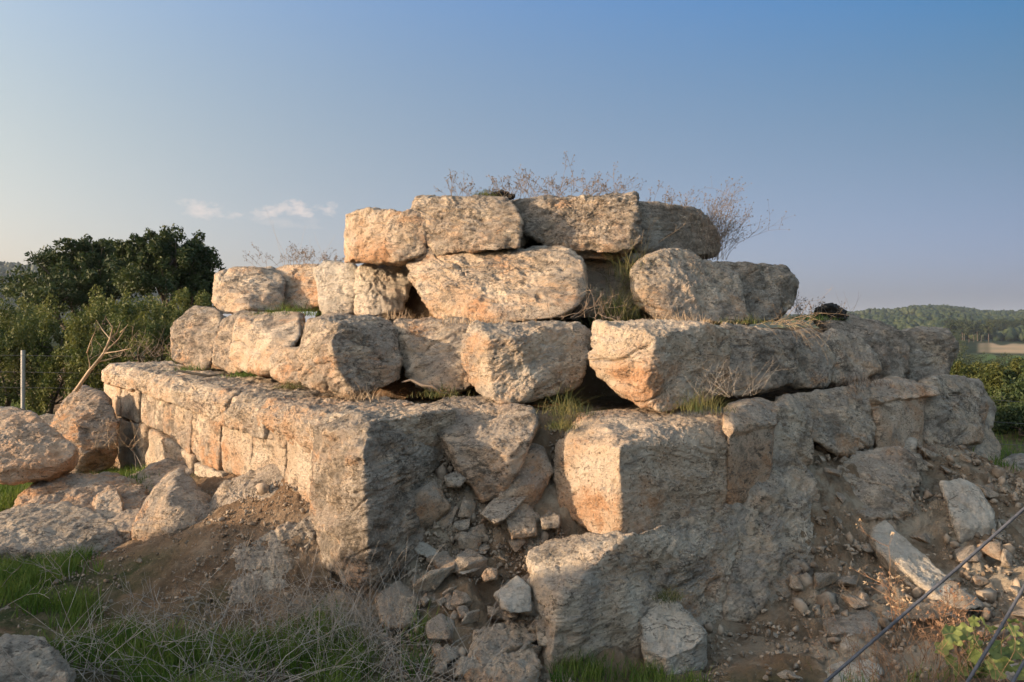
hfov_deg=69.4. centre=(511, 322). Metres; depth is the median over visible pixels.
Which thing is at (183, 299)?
shrub
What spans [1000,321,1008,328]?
pine tree
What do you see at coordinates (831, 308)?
charred stump
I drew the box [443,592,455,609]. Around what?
stone
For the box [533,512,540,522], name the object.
stone
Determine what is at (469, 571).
boulder
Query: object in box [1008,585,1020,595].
stone
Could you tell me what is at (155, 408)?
wall block
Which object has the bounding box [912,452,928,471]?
stone
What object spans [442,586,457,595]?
stone
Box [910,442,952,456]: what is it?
grass tuft
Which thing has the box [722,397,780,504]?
wall block
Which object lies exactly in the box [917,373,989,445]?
wall block
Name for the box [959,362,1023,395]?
shrubs
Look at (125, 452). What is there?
wall block
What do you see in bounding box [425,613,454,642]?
stone
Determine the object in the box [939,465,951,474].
stone
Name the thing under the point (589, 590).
wall block
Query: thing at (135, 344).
dry weed
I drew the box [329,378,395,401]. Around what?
grass tuft
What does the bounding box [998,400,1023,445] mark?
wire fence
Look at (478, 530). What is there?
stone
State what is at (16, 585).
grass
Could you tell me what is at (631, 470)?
wall block
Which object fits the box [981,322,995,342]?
pine tree
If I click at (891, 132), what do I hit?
sky
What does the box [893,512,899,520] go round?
stone
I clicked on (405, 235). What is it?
stone block
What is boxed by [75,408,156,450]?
dry weed
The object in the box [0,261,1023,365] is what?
woodland
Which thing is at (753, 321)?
grass tuft
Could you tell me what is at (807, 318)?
grass tuft
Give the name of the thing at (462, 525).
stone
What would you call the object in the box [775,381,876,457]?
wall block
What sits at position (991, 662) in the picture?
dry weed
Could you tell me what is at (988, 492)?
stone
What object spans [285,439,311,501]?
wall block
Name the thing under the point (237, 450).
wall block
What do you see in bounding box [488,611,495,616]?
stone
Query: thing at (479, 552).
boulder
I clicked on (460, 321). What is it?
grass tuft
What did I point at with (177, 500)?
boulder
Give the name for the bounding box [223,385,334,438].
rim stone
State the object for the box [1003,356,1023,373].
oak tree
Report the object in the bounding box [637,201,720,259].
stone block
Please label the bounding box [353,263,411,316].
stone block
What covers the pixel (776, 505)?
wall block
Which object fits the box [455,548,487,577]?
stone
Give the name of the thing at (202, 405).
dry weed
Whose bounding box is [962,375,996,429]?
wall block
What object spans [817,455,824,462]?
stone
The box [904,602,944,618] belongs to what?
stone
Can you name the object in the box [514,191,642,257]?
stone block
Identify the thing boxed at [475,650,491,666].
stone
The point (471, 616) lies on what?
stone
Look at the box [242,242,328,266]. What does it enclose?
thistle bush
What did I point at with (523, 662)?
stone
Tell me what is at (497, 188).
thistle bush
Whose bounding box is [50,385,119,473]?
boulder
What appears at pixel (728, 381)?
dry weed
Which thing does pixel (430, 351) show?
stone block
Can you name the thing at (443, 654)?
stone
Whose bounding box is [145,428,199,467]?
wall block
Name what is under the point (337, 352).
stone block
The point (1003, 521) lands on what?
stone
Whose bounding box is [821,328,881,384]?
stone block
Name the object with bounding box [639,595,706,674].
boulder
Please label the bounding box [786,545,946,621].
dead weed
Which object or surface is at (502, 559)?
stone
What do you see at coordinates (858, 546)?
stone
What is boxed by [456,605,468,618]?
stone
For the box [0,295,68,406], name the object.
shrub
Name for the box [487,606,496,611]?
stone
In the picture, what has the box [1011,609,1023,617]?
stone
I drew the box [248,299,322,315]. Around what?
grass tuft
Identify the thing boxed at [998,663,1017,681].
boulder
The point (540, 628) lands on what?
boulder
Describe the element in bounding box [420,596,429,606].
stone
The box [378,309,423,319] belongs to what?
grass tuft
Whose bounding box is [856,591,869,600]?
stone
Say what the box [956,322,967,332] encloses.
pine tree
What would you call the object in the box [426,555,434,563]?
stone
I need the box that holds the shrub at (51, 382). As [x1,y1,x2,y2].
[2,293,109,414]
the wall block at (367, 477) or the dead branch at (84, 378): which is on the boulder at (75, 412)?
the dead branch at (84, 378)
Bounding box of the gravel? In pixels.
[3,428,1023,681]
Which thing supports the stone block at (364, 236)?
on the stone block at (380, 289)
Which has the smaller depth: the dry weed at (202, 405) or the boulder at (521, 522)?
the boulder at (521, 522)
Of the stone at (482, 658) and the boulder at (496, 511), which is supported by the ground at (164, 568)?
the boulder at (496, 511)
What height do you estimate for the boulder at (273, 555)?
1.021 m
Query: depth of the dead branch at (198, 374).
9.67 m
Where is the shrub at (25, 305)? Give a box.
[0,297,61,388]
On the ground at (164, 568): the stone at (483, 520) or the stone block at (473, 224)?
the stone at (483, 520)
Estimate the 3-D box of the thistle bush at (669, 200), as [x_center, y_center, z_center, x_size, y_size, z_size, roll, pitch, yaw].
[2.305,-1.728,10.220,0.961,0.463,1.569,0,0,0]
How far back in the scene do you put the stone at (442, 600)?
5.17 m
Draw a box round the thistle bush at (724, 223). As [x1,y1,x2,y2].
[654,176,795,260]
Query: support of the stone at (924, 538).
on the ground at (164, 568)
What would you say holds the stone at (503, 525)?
on the ground at (164, 568)
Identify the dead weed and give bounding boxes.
[0,515,98,605]
[0,593,275,681]
[77,541,376,681]
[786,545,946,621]
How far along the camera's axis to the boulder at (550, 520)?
5.67 m
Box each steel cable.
[823,507,1023,681]
[965,584,1023,681]
[1011,659,1023,681]
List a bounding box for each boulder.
[0,406,24,410]
[0,410,78,485]
[0,501,124,562]
[0,633,76,681]
[13,471,149,510]
[39,413,54,425]
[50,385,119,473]
[92,488,124,518]
[107,508,140,541]
[130,458,194,493]
[131,467,210,540]
[209,463,285,508]
[227,515,316,605]
[375,581,418,629]
[413,639,431,659]
[414,541,437,557]
[418,571,437,602]
[429,395,539,503]
[444,471,465,487]
[451,549,486,554]
[458,567,479,574]
[464,619,542,681]
[480,496,525,526]
[481,567,497,582]
[493,576,531,613]
[498,445,553,508]
[506,503,536,538]
[535,620,547,646]
[540,511,559,529]
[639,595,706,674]
[822,610,880,637]
[825,659,884,681]
[839,633,858,654]
[840,445,922,524]
[868,520,972,614]
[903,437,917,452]
[939,478,995,543]
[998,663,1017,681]
[1000,453,1023,469]
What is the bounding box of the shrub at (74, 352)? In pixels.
[61,284,139,398]
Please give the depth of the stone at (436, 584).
5.32 m
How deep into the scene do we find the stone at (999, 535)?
6.53 m
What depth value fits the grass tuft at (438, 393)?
7.05 m
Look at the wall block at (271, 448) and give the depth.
7.29 m
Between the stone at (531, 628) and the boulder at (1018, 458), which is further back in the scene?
the boulder at (1018, 458)
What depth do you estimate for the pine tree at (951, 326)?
455.38 m
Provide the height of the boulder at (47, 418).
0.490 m
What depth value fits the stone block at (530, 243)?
10.10 m
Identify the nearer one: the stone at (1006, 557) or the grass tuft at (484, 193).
the stone at (1006, 557)
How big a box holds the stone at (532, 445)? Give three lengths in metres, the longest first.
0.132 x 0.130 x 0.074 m
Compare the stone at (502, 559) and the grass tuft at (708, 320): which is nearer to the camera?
the stone at (502, 559)
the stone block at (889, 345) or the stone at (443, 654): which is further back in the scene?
the stone block at (889, 345)
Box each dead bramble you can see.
[485,286,583,321]
[554,271,629,328]
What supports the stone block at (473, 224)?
on the stone block at (517, 283)
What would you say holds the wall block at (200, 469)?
on the ground at (164, 568)
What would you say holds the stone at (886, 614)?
on the ground at (164, 568)
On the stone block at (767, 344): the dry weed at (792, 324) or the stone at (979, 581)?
the dry weed at (792, 324)
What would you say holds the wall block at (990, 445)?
on the ground at (164, 568)
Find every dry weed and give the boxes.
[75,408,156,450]
[90,321,170,359]
[150,399,212,419]
[614,205,685,256]
[685,353,793,397]
[739,289,848,360]
[806,598,984,681]
[850,518,919,630]
[871,562,997,669]
[916,610,1023,681]
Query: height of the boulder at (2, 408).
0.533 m
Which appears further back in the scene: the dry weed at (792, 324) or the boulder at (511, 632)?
the dry weed at (792, 324)
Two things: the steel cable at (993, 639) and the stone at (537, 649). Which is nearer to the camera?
the steel cable at (993, 639)
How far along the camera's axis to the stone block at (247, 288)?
11.90 m
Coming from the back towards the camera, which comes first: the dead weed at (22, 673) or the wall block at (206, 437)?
the wall block at (206, 437)
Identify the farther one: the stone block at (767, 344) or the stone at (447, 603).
the stone block at (767, 344)
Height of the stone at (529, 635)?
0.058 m
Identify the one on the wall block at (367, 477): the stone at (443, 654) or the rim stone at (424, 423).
the rim stone at (424, 423)
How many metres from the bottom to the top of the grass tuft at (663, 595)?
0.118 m
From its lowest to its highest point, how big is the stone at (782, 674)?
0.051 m
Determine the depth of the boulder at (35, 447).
8.79 m
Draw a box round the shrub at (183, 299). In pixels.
[156,286,216,363]
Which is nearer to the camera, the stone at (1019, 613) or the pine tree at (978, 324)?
the stone at (1019, 613)
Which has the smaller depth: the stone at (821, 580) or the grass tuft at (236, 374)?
the stone at (821, 580)
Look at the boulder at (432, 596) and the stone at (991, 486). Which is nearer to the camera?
the boulder at (432, 596)
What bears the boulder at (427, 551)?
on the ground at (164, 568)
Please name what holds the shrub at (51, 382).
on the ground at (164, 568)
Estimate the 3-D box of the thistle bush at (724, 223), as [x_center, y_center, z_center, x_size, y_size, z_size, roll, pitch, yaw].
[2.832,-1.407,9.915,1.877,1.138,1.376,0,0,36]
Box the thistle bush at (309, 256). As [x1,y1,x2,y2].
[289,241,344,266]
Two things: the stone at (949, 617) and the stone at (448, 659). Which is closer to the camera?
the stone at (448, 659)
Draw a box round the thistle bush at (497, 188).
[485,168,529,200]
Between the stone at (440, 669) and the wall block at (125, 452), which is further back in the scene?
the wall block at (125, 452)
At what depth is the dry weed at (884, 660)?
3.69 m
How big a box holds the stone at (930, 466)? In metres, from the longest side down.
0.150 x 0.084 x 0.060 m
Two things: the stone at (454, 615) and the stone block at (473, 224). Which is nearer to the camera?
the stone at (454, 615)
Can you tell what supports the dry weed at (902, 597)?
on the ground at (164, 568)
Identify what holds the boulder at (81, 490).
on the ground at (164, 568)
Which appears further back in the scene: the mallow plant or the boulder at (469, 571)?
the boulder at (469, 571)
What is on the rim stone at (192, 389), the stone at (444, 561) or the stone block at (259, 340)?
the stone block at (259, 340)
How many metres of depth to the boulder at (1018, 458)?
10.10 m
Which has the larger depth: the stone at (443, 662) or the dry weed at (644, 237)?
the dry weed at (644, 237)
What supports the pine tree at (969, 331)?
on the ground at (164, 568)
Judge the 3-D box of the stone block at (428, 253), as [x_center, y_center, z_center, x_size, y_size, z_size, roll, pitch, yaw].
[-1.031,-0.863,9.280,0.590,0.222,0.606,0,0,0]
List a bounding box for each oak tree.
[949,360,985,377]
[972,361,1010,369]
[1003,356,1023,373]
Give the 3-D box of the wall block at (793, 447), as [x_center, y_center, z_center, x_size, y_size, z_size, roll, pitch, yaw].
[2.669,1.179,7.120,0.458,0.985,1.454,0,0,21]
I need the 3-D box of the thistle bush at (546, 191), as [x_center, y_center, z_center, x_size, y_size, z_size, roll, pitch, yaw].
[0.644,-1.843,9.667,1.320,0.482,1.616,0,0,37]
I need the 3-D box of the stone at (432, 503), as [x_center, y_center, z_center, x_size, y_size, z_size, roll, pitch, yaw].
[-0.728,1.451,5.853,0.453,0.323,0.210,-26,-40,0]
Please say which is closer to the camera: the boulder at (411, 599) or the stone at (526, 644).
the stone at (526, 644)
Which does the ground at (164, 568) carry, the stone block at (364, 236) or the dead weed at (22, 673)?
the dead weed at (22, 673)
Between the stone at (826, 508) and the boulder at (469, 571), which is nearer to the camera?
the boulder at (469, 571)
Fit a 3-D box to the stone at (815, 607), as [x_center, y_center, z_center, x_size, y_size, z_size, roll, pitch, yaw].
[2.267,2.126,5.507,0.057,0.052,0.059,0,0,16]
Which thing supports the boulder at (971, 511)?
on the ground at (164, 568)
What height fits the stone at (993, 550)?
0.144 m
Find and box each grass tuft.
[164,361,212,370]
[217,369,256,377]
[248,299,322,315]
[265,379,303,389]
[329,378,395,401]
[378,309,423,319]
[399,378,473,399]
[406,313,542,323]
[468,188,499,195]
[522,382,613,418]
[541,407,580,431]
[573,266,697,325]
[583,227,668,283]
[641,307,736,324]
[644,583,694,607]
[660,381,740,415]
[713,313,791,323]
[784,310,862,320]
[834,370,923,387]
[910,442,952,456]
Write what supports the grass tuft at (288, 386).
on the rim stone at (240, 413)
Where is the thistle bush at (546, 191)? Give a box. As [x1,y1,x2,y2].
[503,151,609,198]
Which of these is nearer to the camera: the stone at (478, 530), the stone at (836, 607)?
the stone at (836, 607)
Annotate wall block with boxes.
[104,371,121,416]
[110,415,150,469]
[121,389,142,422]
[141,393,165,431]
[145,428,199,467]
[163,384,192,453]
[191,382,254,469]
[194,462,228,476]
[221,394,252,475]
[250,410,287,476]
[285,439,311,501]
[309,400,443,587]
[526,502,750,672]
[552,405,727,533]
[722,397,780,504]
[722,467,819,622]
[771,393,813,474]
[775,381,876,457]
[868,376,939,447]
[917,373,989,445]
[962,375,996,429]
[965,425,1001,465]
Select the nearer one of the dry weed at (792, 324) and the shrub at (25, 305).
the dry weed at (792, 324)
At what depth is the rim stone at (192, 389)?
9.57 m
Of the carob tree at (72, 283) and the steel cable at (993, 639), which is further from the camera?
the carob tree at (72, 283)
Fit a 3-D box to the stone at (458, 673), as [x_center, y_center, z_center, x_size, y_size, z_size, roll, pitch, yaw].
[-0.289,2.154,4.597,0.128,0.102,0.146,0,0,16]
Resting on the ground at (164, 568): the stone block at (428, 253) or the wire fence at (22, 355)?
the wire fence at (22, 355)
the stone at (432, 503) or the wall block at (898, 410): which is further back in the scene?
the wall block at (898, 410)
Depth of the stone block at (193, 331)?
11.18 m
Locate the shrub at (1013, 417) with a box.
[989,363,1023,435]
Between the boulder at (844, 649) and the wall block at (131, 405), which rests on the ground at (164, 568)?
the boulder at (844, 649)
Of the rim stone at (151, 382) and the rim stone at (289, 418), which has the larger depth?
the rim stone at (151, 382)
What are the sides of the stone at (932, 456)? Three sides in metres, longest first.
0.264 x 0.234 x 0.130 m
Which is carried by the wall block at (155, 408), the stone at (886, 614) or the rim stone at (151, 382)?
the rim stone at (151, 382)
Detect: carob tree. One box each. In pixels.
[0,233,156,332]
[104,223,225,318]
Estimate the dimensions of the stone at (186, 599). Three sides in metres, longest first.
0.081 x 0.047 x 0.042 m
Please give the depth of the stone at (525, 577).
5.38 m
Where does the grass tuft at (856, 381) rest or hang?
on the wall block at (843, 420)
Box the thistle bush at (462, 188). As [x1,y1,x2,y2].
[433,170,495,195]
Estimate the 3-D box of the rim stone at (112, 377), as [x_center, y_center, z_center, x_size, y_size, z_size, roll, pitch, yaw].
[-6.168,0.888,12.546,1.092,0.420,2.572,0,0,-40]
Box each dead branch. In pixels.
[74,318,130,391]
[177,370,220,376]
[402,379,451,393]
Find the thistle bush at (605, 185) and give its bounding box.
[581,161,645,195]
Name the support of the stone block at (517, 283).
on the stone block at (430, 351)
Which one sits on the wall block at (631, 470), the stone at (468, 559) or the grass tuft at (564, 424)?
the grass tuft at (564, 424)
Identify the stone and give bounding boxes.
[101,361,182,391]
[132,366,232,400]
[160,370,275,413]
[183,596,193,601]
[198,382,301,426]
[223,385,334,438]
[257,393,413,452]
[308,402,456,452]
[411,480,450,529]
[413,567,451,595]
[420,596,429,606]
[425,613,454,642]
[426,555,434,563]
[431,643,441,656]
[432,550,449,565]
[432,575,444,589]
[432,662,443,674]
[433,555,455,577]
[433,644,459,664]
[434,660,446,674]
[437,597,446,605]
[439,647,447,660]
[441,506,457,531]
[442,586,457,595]
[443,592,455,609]
[450,610,458,619]
[451,590,471,607]
[454,518,469,531]
[454,655,475,677]
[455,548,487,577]
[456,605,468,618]
[458,499,476,519]
[458,531,481,551]
[460,609,479,625]
[468,523,486,536]
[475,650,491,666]
[478,544,489,550]
[479,517,487,523]
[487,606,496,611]
[488,606,505,620]
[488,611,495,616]
[493,622,505,634]
[494,556,506,563]
[500,519,507,529]
[500,643,523,653]
[502,611,509,620]
[508,612,517,618]
[509,537,525,552]
[513,659,527,672]
[518,636,534,651]
[521,600,536,616]
[522,575,528,581]
[525,633,536,641]
[528,614,538,633]
[529,443,540,448]
[529,644,541,654]
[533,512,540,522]
[777,669,794,678]
[786,672,802,680]
[789,573,802,590]
[812,604,819,611]
[814,572,837,589]
[814,653,825,660]
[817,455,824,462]
[822,505,829,512]
[824,467,841,476]
[831,604,839,612]
[833,575,857,586]
[835,492,845,502]
[839,594,869,608]
[853,544,860,550]
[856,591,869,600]
[861,543,873,552]
[881,611,896,621]
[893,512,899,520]
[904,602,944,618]
[910,533,929,543]
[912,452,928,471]
[917,446,937,460]
[924,460,934,469]
[938,611,957,622]
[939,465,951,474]
[943,580,959,589]
[945,588,984,610]
[954,545,982,561]
[960,454,971,462]
[972,575,988,586]
[973,483,999,497]
[977,542,1001,560]
[985,483,994,489]
[991,528,1004,539]
[996,519,1008,527]
[1000,548,1011,566]
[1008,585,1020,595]
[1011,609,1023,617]
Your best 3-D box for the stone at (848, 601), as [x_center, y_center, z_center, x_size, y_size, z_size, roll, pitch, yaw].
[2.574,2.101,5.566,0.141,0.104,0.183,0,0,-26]
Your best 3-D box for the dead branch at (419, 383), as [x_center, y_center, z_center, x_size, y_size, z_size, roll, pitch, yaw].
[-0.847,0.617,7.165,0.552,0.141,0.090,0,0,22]
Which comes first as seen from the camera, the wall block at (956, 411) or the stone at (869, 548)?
the stone at (869, 548)
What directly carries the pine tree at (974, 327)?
on the ground at (164, 568)
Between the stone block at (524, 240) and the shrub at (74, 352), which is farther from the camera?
the shrub at (74, 352)
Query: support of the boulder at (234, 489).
on the ground at (164, 568)
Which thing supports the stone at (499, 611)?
on the ground at (164, 568)
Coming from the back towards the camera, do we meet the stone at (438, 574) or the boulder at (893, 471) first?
the boulder at (893, 471)
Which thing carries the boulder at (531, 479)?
on the ground at (164, 568)
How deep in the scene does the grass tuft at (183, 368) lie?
10.18 m
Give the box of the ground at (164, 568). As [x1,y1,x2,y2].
[0,266,1023,681]
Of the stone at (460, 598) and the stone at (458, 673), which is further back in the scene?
the stone at (460, 598)
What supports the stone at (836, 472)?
on the ground at (164, 568)
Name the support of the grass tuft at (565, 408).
on the wall block at (631, 470)
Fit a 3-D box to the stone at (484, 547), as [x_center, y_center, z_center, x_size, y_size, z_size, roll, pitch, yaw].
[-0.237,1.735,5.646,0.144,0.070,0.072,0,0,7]
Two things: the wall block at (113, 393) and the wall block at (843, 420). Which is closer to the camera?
the wall block at (843, 420)
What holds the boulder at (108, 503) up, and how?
on the boulder at (81, 490)
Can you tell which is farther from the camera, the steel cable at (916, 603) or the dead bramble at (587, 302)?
the dead bramble at (587, 302)
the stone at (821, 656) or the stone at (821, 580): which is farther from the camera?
the stone at (821, 580)
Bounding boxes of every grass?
[0,397,1023,681]
[16,449,546,681]
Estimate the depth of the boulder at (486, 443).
6.07 m
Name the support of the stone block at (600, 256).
on the stone block at (597, 279)
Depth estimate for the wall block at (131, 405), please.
11.63 m
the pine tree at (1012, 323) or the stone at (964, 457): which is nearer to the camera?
the stone at (964, 457)
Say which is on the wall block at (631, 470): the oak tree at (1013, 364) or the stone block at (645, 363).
the stone block at (645, 363)
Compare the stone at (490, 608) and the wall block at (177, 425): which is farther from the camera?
the wall block at (177, 425)
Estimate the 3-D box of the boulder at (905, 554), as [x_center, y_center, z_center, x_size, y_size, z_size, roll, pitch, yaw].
[3.337,2.110,6.170,0.529,0.688,1.193,0,0,0]
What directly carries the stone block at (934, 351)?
on the wall block at (956, 411)
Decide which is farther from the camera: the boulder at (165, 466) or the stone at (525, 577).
the boulder at (165, 466)
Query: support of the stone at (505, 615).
on the boulder at (511, 632)
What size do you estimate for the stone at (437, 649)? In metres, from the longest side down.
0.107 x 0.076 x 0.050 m
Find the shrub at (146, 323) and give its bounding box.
[84,293,184,369]
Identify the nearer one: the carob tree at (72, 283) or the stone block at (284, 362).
the stone block at (284, 362)
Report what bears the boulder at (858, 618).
on the ground at (164, 568)
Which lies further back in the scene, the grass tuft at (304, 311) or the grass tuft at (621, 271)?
the grass tuft at (304, 311)
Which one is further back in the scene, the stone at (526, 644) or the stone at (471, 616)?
the stone at (471, 616)
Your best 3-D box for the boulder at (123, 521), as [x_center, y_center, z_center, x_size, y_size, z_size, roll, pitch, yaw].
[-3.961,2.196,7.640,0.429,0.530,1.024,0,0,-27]
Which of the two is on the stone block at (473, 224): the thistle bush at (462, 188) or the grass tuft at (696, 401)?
the thistle bush at (462, 188)
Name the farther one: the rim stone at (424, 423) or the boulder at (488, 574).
the rim stone at (424, 423)
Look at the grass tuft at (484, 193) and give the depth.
9.29 m
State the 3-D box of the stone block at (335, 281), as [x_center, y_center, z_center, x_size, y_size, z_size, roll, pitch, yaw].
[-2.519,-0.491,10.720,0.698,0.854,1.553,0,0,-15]
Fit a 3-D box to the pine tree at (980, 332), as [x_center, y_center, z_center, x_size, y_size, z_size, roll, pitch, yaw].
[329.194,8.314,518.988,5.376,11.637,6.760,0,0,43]
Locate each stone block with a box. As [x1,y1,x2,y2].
[170,305,223,369]
[211,266,286,313]
[212,310,257,373]
[229,311,305,376]
[269,346,300,384]
[275,264,319,311]
[297,313,402,397]
[313,260,357,314]
[343,207,412,265]
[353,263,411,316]
[385,209,427,262]
[392,316,472,397]
[406,245,587,322]
[410,194,523,255]
[414,247,435,260]
[461,320,591,403]
[510,199,529,248]
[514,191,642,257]
[524,238,637,253]
[574,252,642,319]
[579,252,620,259]
[588,318,732,411]
[629,247,750,323]
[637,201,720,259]
[714,261,799,325]
[720,322,800,397]
[787,328,835,389]
[814,313,910,380]
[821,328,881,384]
[901,326,959,380]
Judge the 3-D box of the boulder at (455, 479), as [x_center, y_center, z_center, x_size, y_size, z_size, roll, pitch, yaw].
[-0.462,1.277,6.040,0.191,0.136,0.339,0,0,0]
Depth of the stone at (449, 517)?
5.82 m
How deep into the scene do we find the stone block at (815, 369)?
8.19 m
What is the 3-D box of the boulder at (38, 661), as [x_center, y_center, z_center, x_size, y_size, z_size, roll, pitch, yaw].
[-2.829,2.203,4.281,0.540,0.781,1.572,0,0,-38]
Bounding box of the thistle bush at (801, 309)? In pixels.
[790,291,846,319]
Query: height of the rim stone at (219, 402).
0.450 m
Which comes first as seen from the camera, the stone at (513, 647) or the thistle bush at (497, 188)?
the stone at (513, 647)
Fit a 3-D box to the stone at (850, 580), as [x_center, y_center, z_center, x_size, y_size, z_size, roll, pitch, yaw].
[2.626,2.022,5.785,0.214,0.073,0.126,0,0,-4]
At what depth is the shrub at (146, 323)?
16.24 m
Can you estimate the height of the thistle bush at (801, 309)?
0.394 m
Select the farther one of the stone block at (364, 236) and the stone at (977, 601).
the stone block at (364, 236)
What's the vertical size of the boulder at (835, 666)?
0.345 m
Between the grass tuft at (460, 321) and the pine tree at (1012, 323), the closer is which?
the grass tuft at (460, 321)
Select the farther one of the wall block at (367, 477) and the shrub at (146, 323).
the shrub at (146, 323)
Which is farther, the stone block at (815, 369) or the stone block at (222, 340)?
the stone block at (222, 340)
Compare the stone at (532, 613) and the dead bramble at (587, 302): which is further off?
the dead bramble at (587, 302)
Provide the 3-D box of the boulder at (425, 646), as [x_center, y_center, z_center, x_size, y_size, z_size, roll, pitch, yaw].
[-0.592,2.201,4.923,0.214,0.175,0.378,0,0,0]
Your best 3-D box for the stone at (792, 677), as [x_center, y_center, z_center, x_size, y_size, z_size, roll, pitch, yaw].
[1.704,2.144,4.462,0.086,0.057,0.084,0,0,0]
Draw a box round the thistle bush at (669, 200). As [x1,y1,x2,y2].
[646,180,710,210]
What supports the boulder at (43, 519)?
on the ground at (164, 568)
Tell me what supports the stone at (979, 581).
on the ground at (164, 568)
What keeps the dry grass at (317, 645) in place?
on the ground at (164, 568)
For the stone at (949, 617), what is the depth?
5.28 m
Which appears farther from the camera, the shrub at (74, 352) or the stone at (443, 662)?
the shrub at (74, 352)
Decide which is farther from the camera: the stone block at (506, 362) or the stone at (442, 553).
the stone block at (506, 362)
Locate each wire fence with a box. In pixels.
[17,350,168,408]
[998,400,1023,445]
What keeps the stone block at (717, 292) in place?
on the stone block at (767, 344)
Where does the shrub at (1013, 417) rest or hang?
on the ground at (164, 568)
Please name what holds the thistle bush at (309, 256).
on the stone block at (335, 281)
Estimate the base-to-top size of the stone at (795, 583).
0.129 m
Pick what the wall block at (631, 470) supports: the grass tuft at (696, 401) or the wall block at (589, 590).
the grass tuft at (696, 401)
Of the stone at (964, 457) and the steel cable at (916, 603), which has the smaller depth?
the steel cable at (916, 603)
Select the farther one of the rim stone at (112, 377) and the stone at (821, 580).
the rim stone at (112, 377)
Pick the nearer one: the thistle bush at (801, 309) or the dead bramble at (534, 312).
the dead bramble at (534, 312)
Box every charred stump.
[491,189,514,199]
[810,303,847,320]
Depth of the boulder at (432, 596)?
5.33 m
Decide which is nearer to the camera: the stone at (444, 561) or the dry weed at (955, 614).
the dry weed at (955, 614)
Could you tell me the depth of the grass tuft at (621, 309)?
8.07 m
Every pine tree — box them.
[946,322,956,334]
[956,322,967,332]
[964,327,973,334]
[968,324,978,341]
[973,321,981,340]
[977,327,984,334]
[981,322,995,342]
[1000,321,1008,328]
[1005,320,1017,328]
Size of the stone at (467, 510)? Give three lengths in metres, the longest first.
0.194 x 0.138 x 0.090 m
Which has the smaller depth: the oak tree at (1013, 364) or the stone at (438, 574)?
the stone at (438, 574)
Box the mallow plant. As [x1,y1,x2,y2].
[934,615,1023,679]
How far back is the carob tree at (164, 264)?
23.08 m
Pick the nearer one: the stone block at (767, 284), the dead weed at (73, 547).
the dead weed at (73, 547)
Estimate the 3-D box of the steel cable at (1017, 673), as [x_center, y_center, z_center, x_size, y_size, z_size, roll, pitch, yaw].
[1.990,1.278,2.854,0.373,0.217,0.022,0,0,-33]
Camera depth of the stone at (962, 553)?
6.23 m
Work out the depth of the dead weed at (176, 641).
4.44 m
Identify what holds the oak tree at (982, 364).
on the ground at (164, 568)
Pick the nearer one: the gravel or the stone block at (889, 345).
the gravel
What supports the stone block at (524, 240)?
on the stone block at (517, 283)
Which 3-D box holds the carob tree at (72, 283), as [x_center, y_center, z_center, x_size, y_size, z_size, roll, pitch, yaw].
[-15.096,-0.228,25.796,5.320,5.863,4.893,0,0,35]
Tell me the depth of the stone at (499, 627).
4.91 m
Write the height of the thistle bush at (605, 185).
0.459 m
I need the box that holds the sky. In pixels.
[0,0,1023,321]
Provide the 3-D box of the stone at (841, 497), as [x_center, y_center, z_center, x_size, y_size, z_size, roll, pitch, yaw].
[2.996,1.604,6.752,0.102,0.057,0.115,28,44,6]
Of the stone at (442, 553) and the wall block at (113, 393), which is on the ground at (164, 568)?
the stone at (442, 553)
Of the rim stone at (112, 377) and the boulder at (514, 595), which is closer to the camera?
the boulder at (514, 595)
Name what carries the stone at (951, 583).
on the ground at (164, 568)
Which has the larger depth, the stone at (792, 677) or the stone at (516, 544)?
the stone at (516, 544)
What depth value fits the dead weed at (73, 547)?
5.43 m
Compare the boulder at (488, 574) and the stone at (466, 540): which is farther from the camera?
the stone at (466, 540)
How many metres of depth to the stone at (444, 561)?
5.45 m

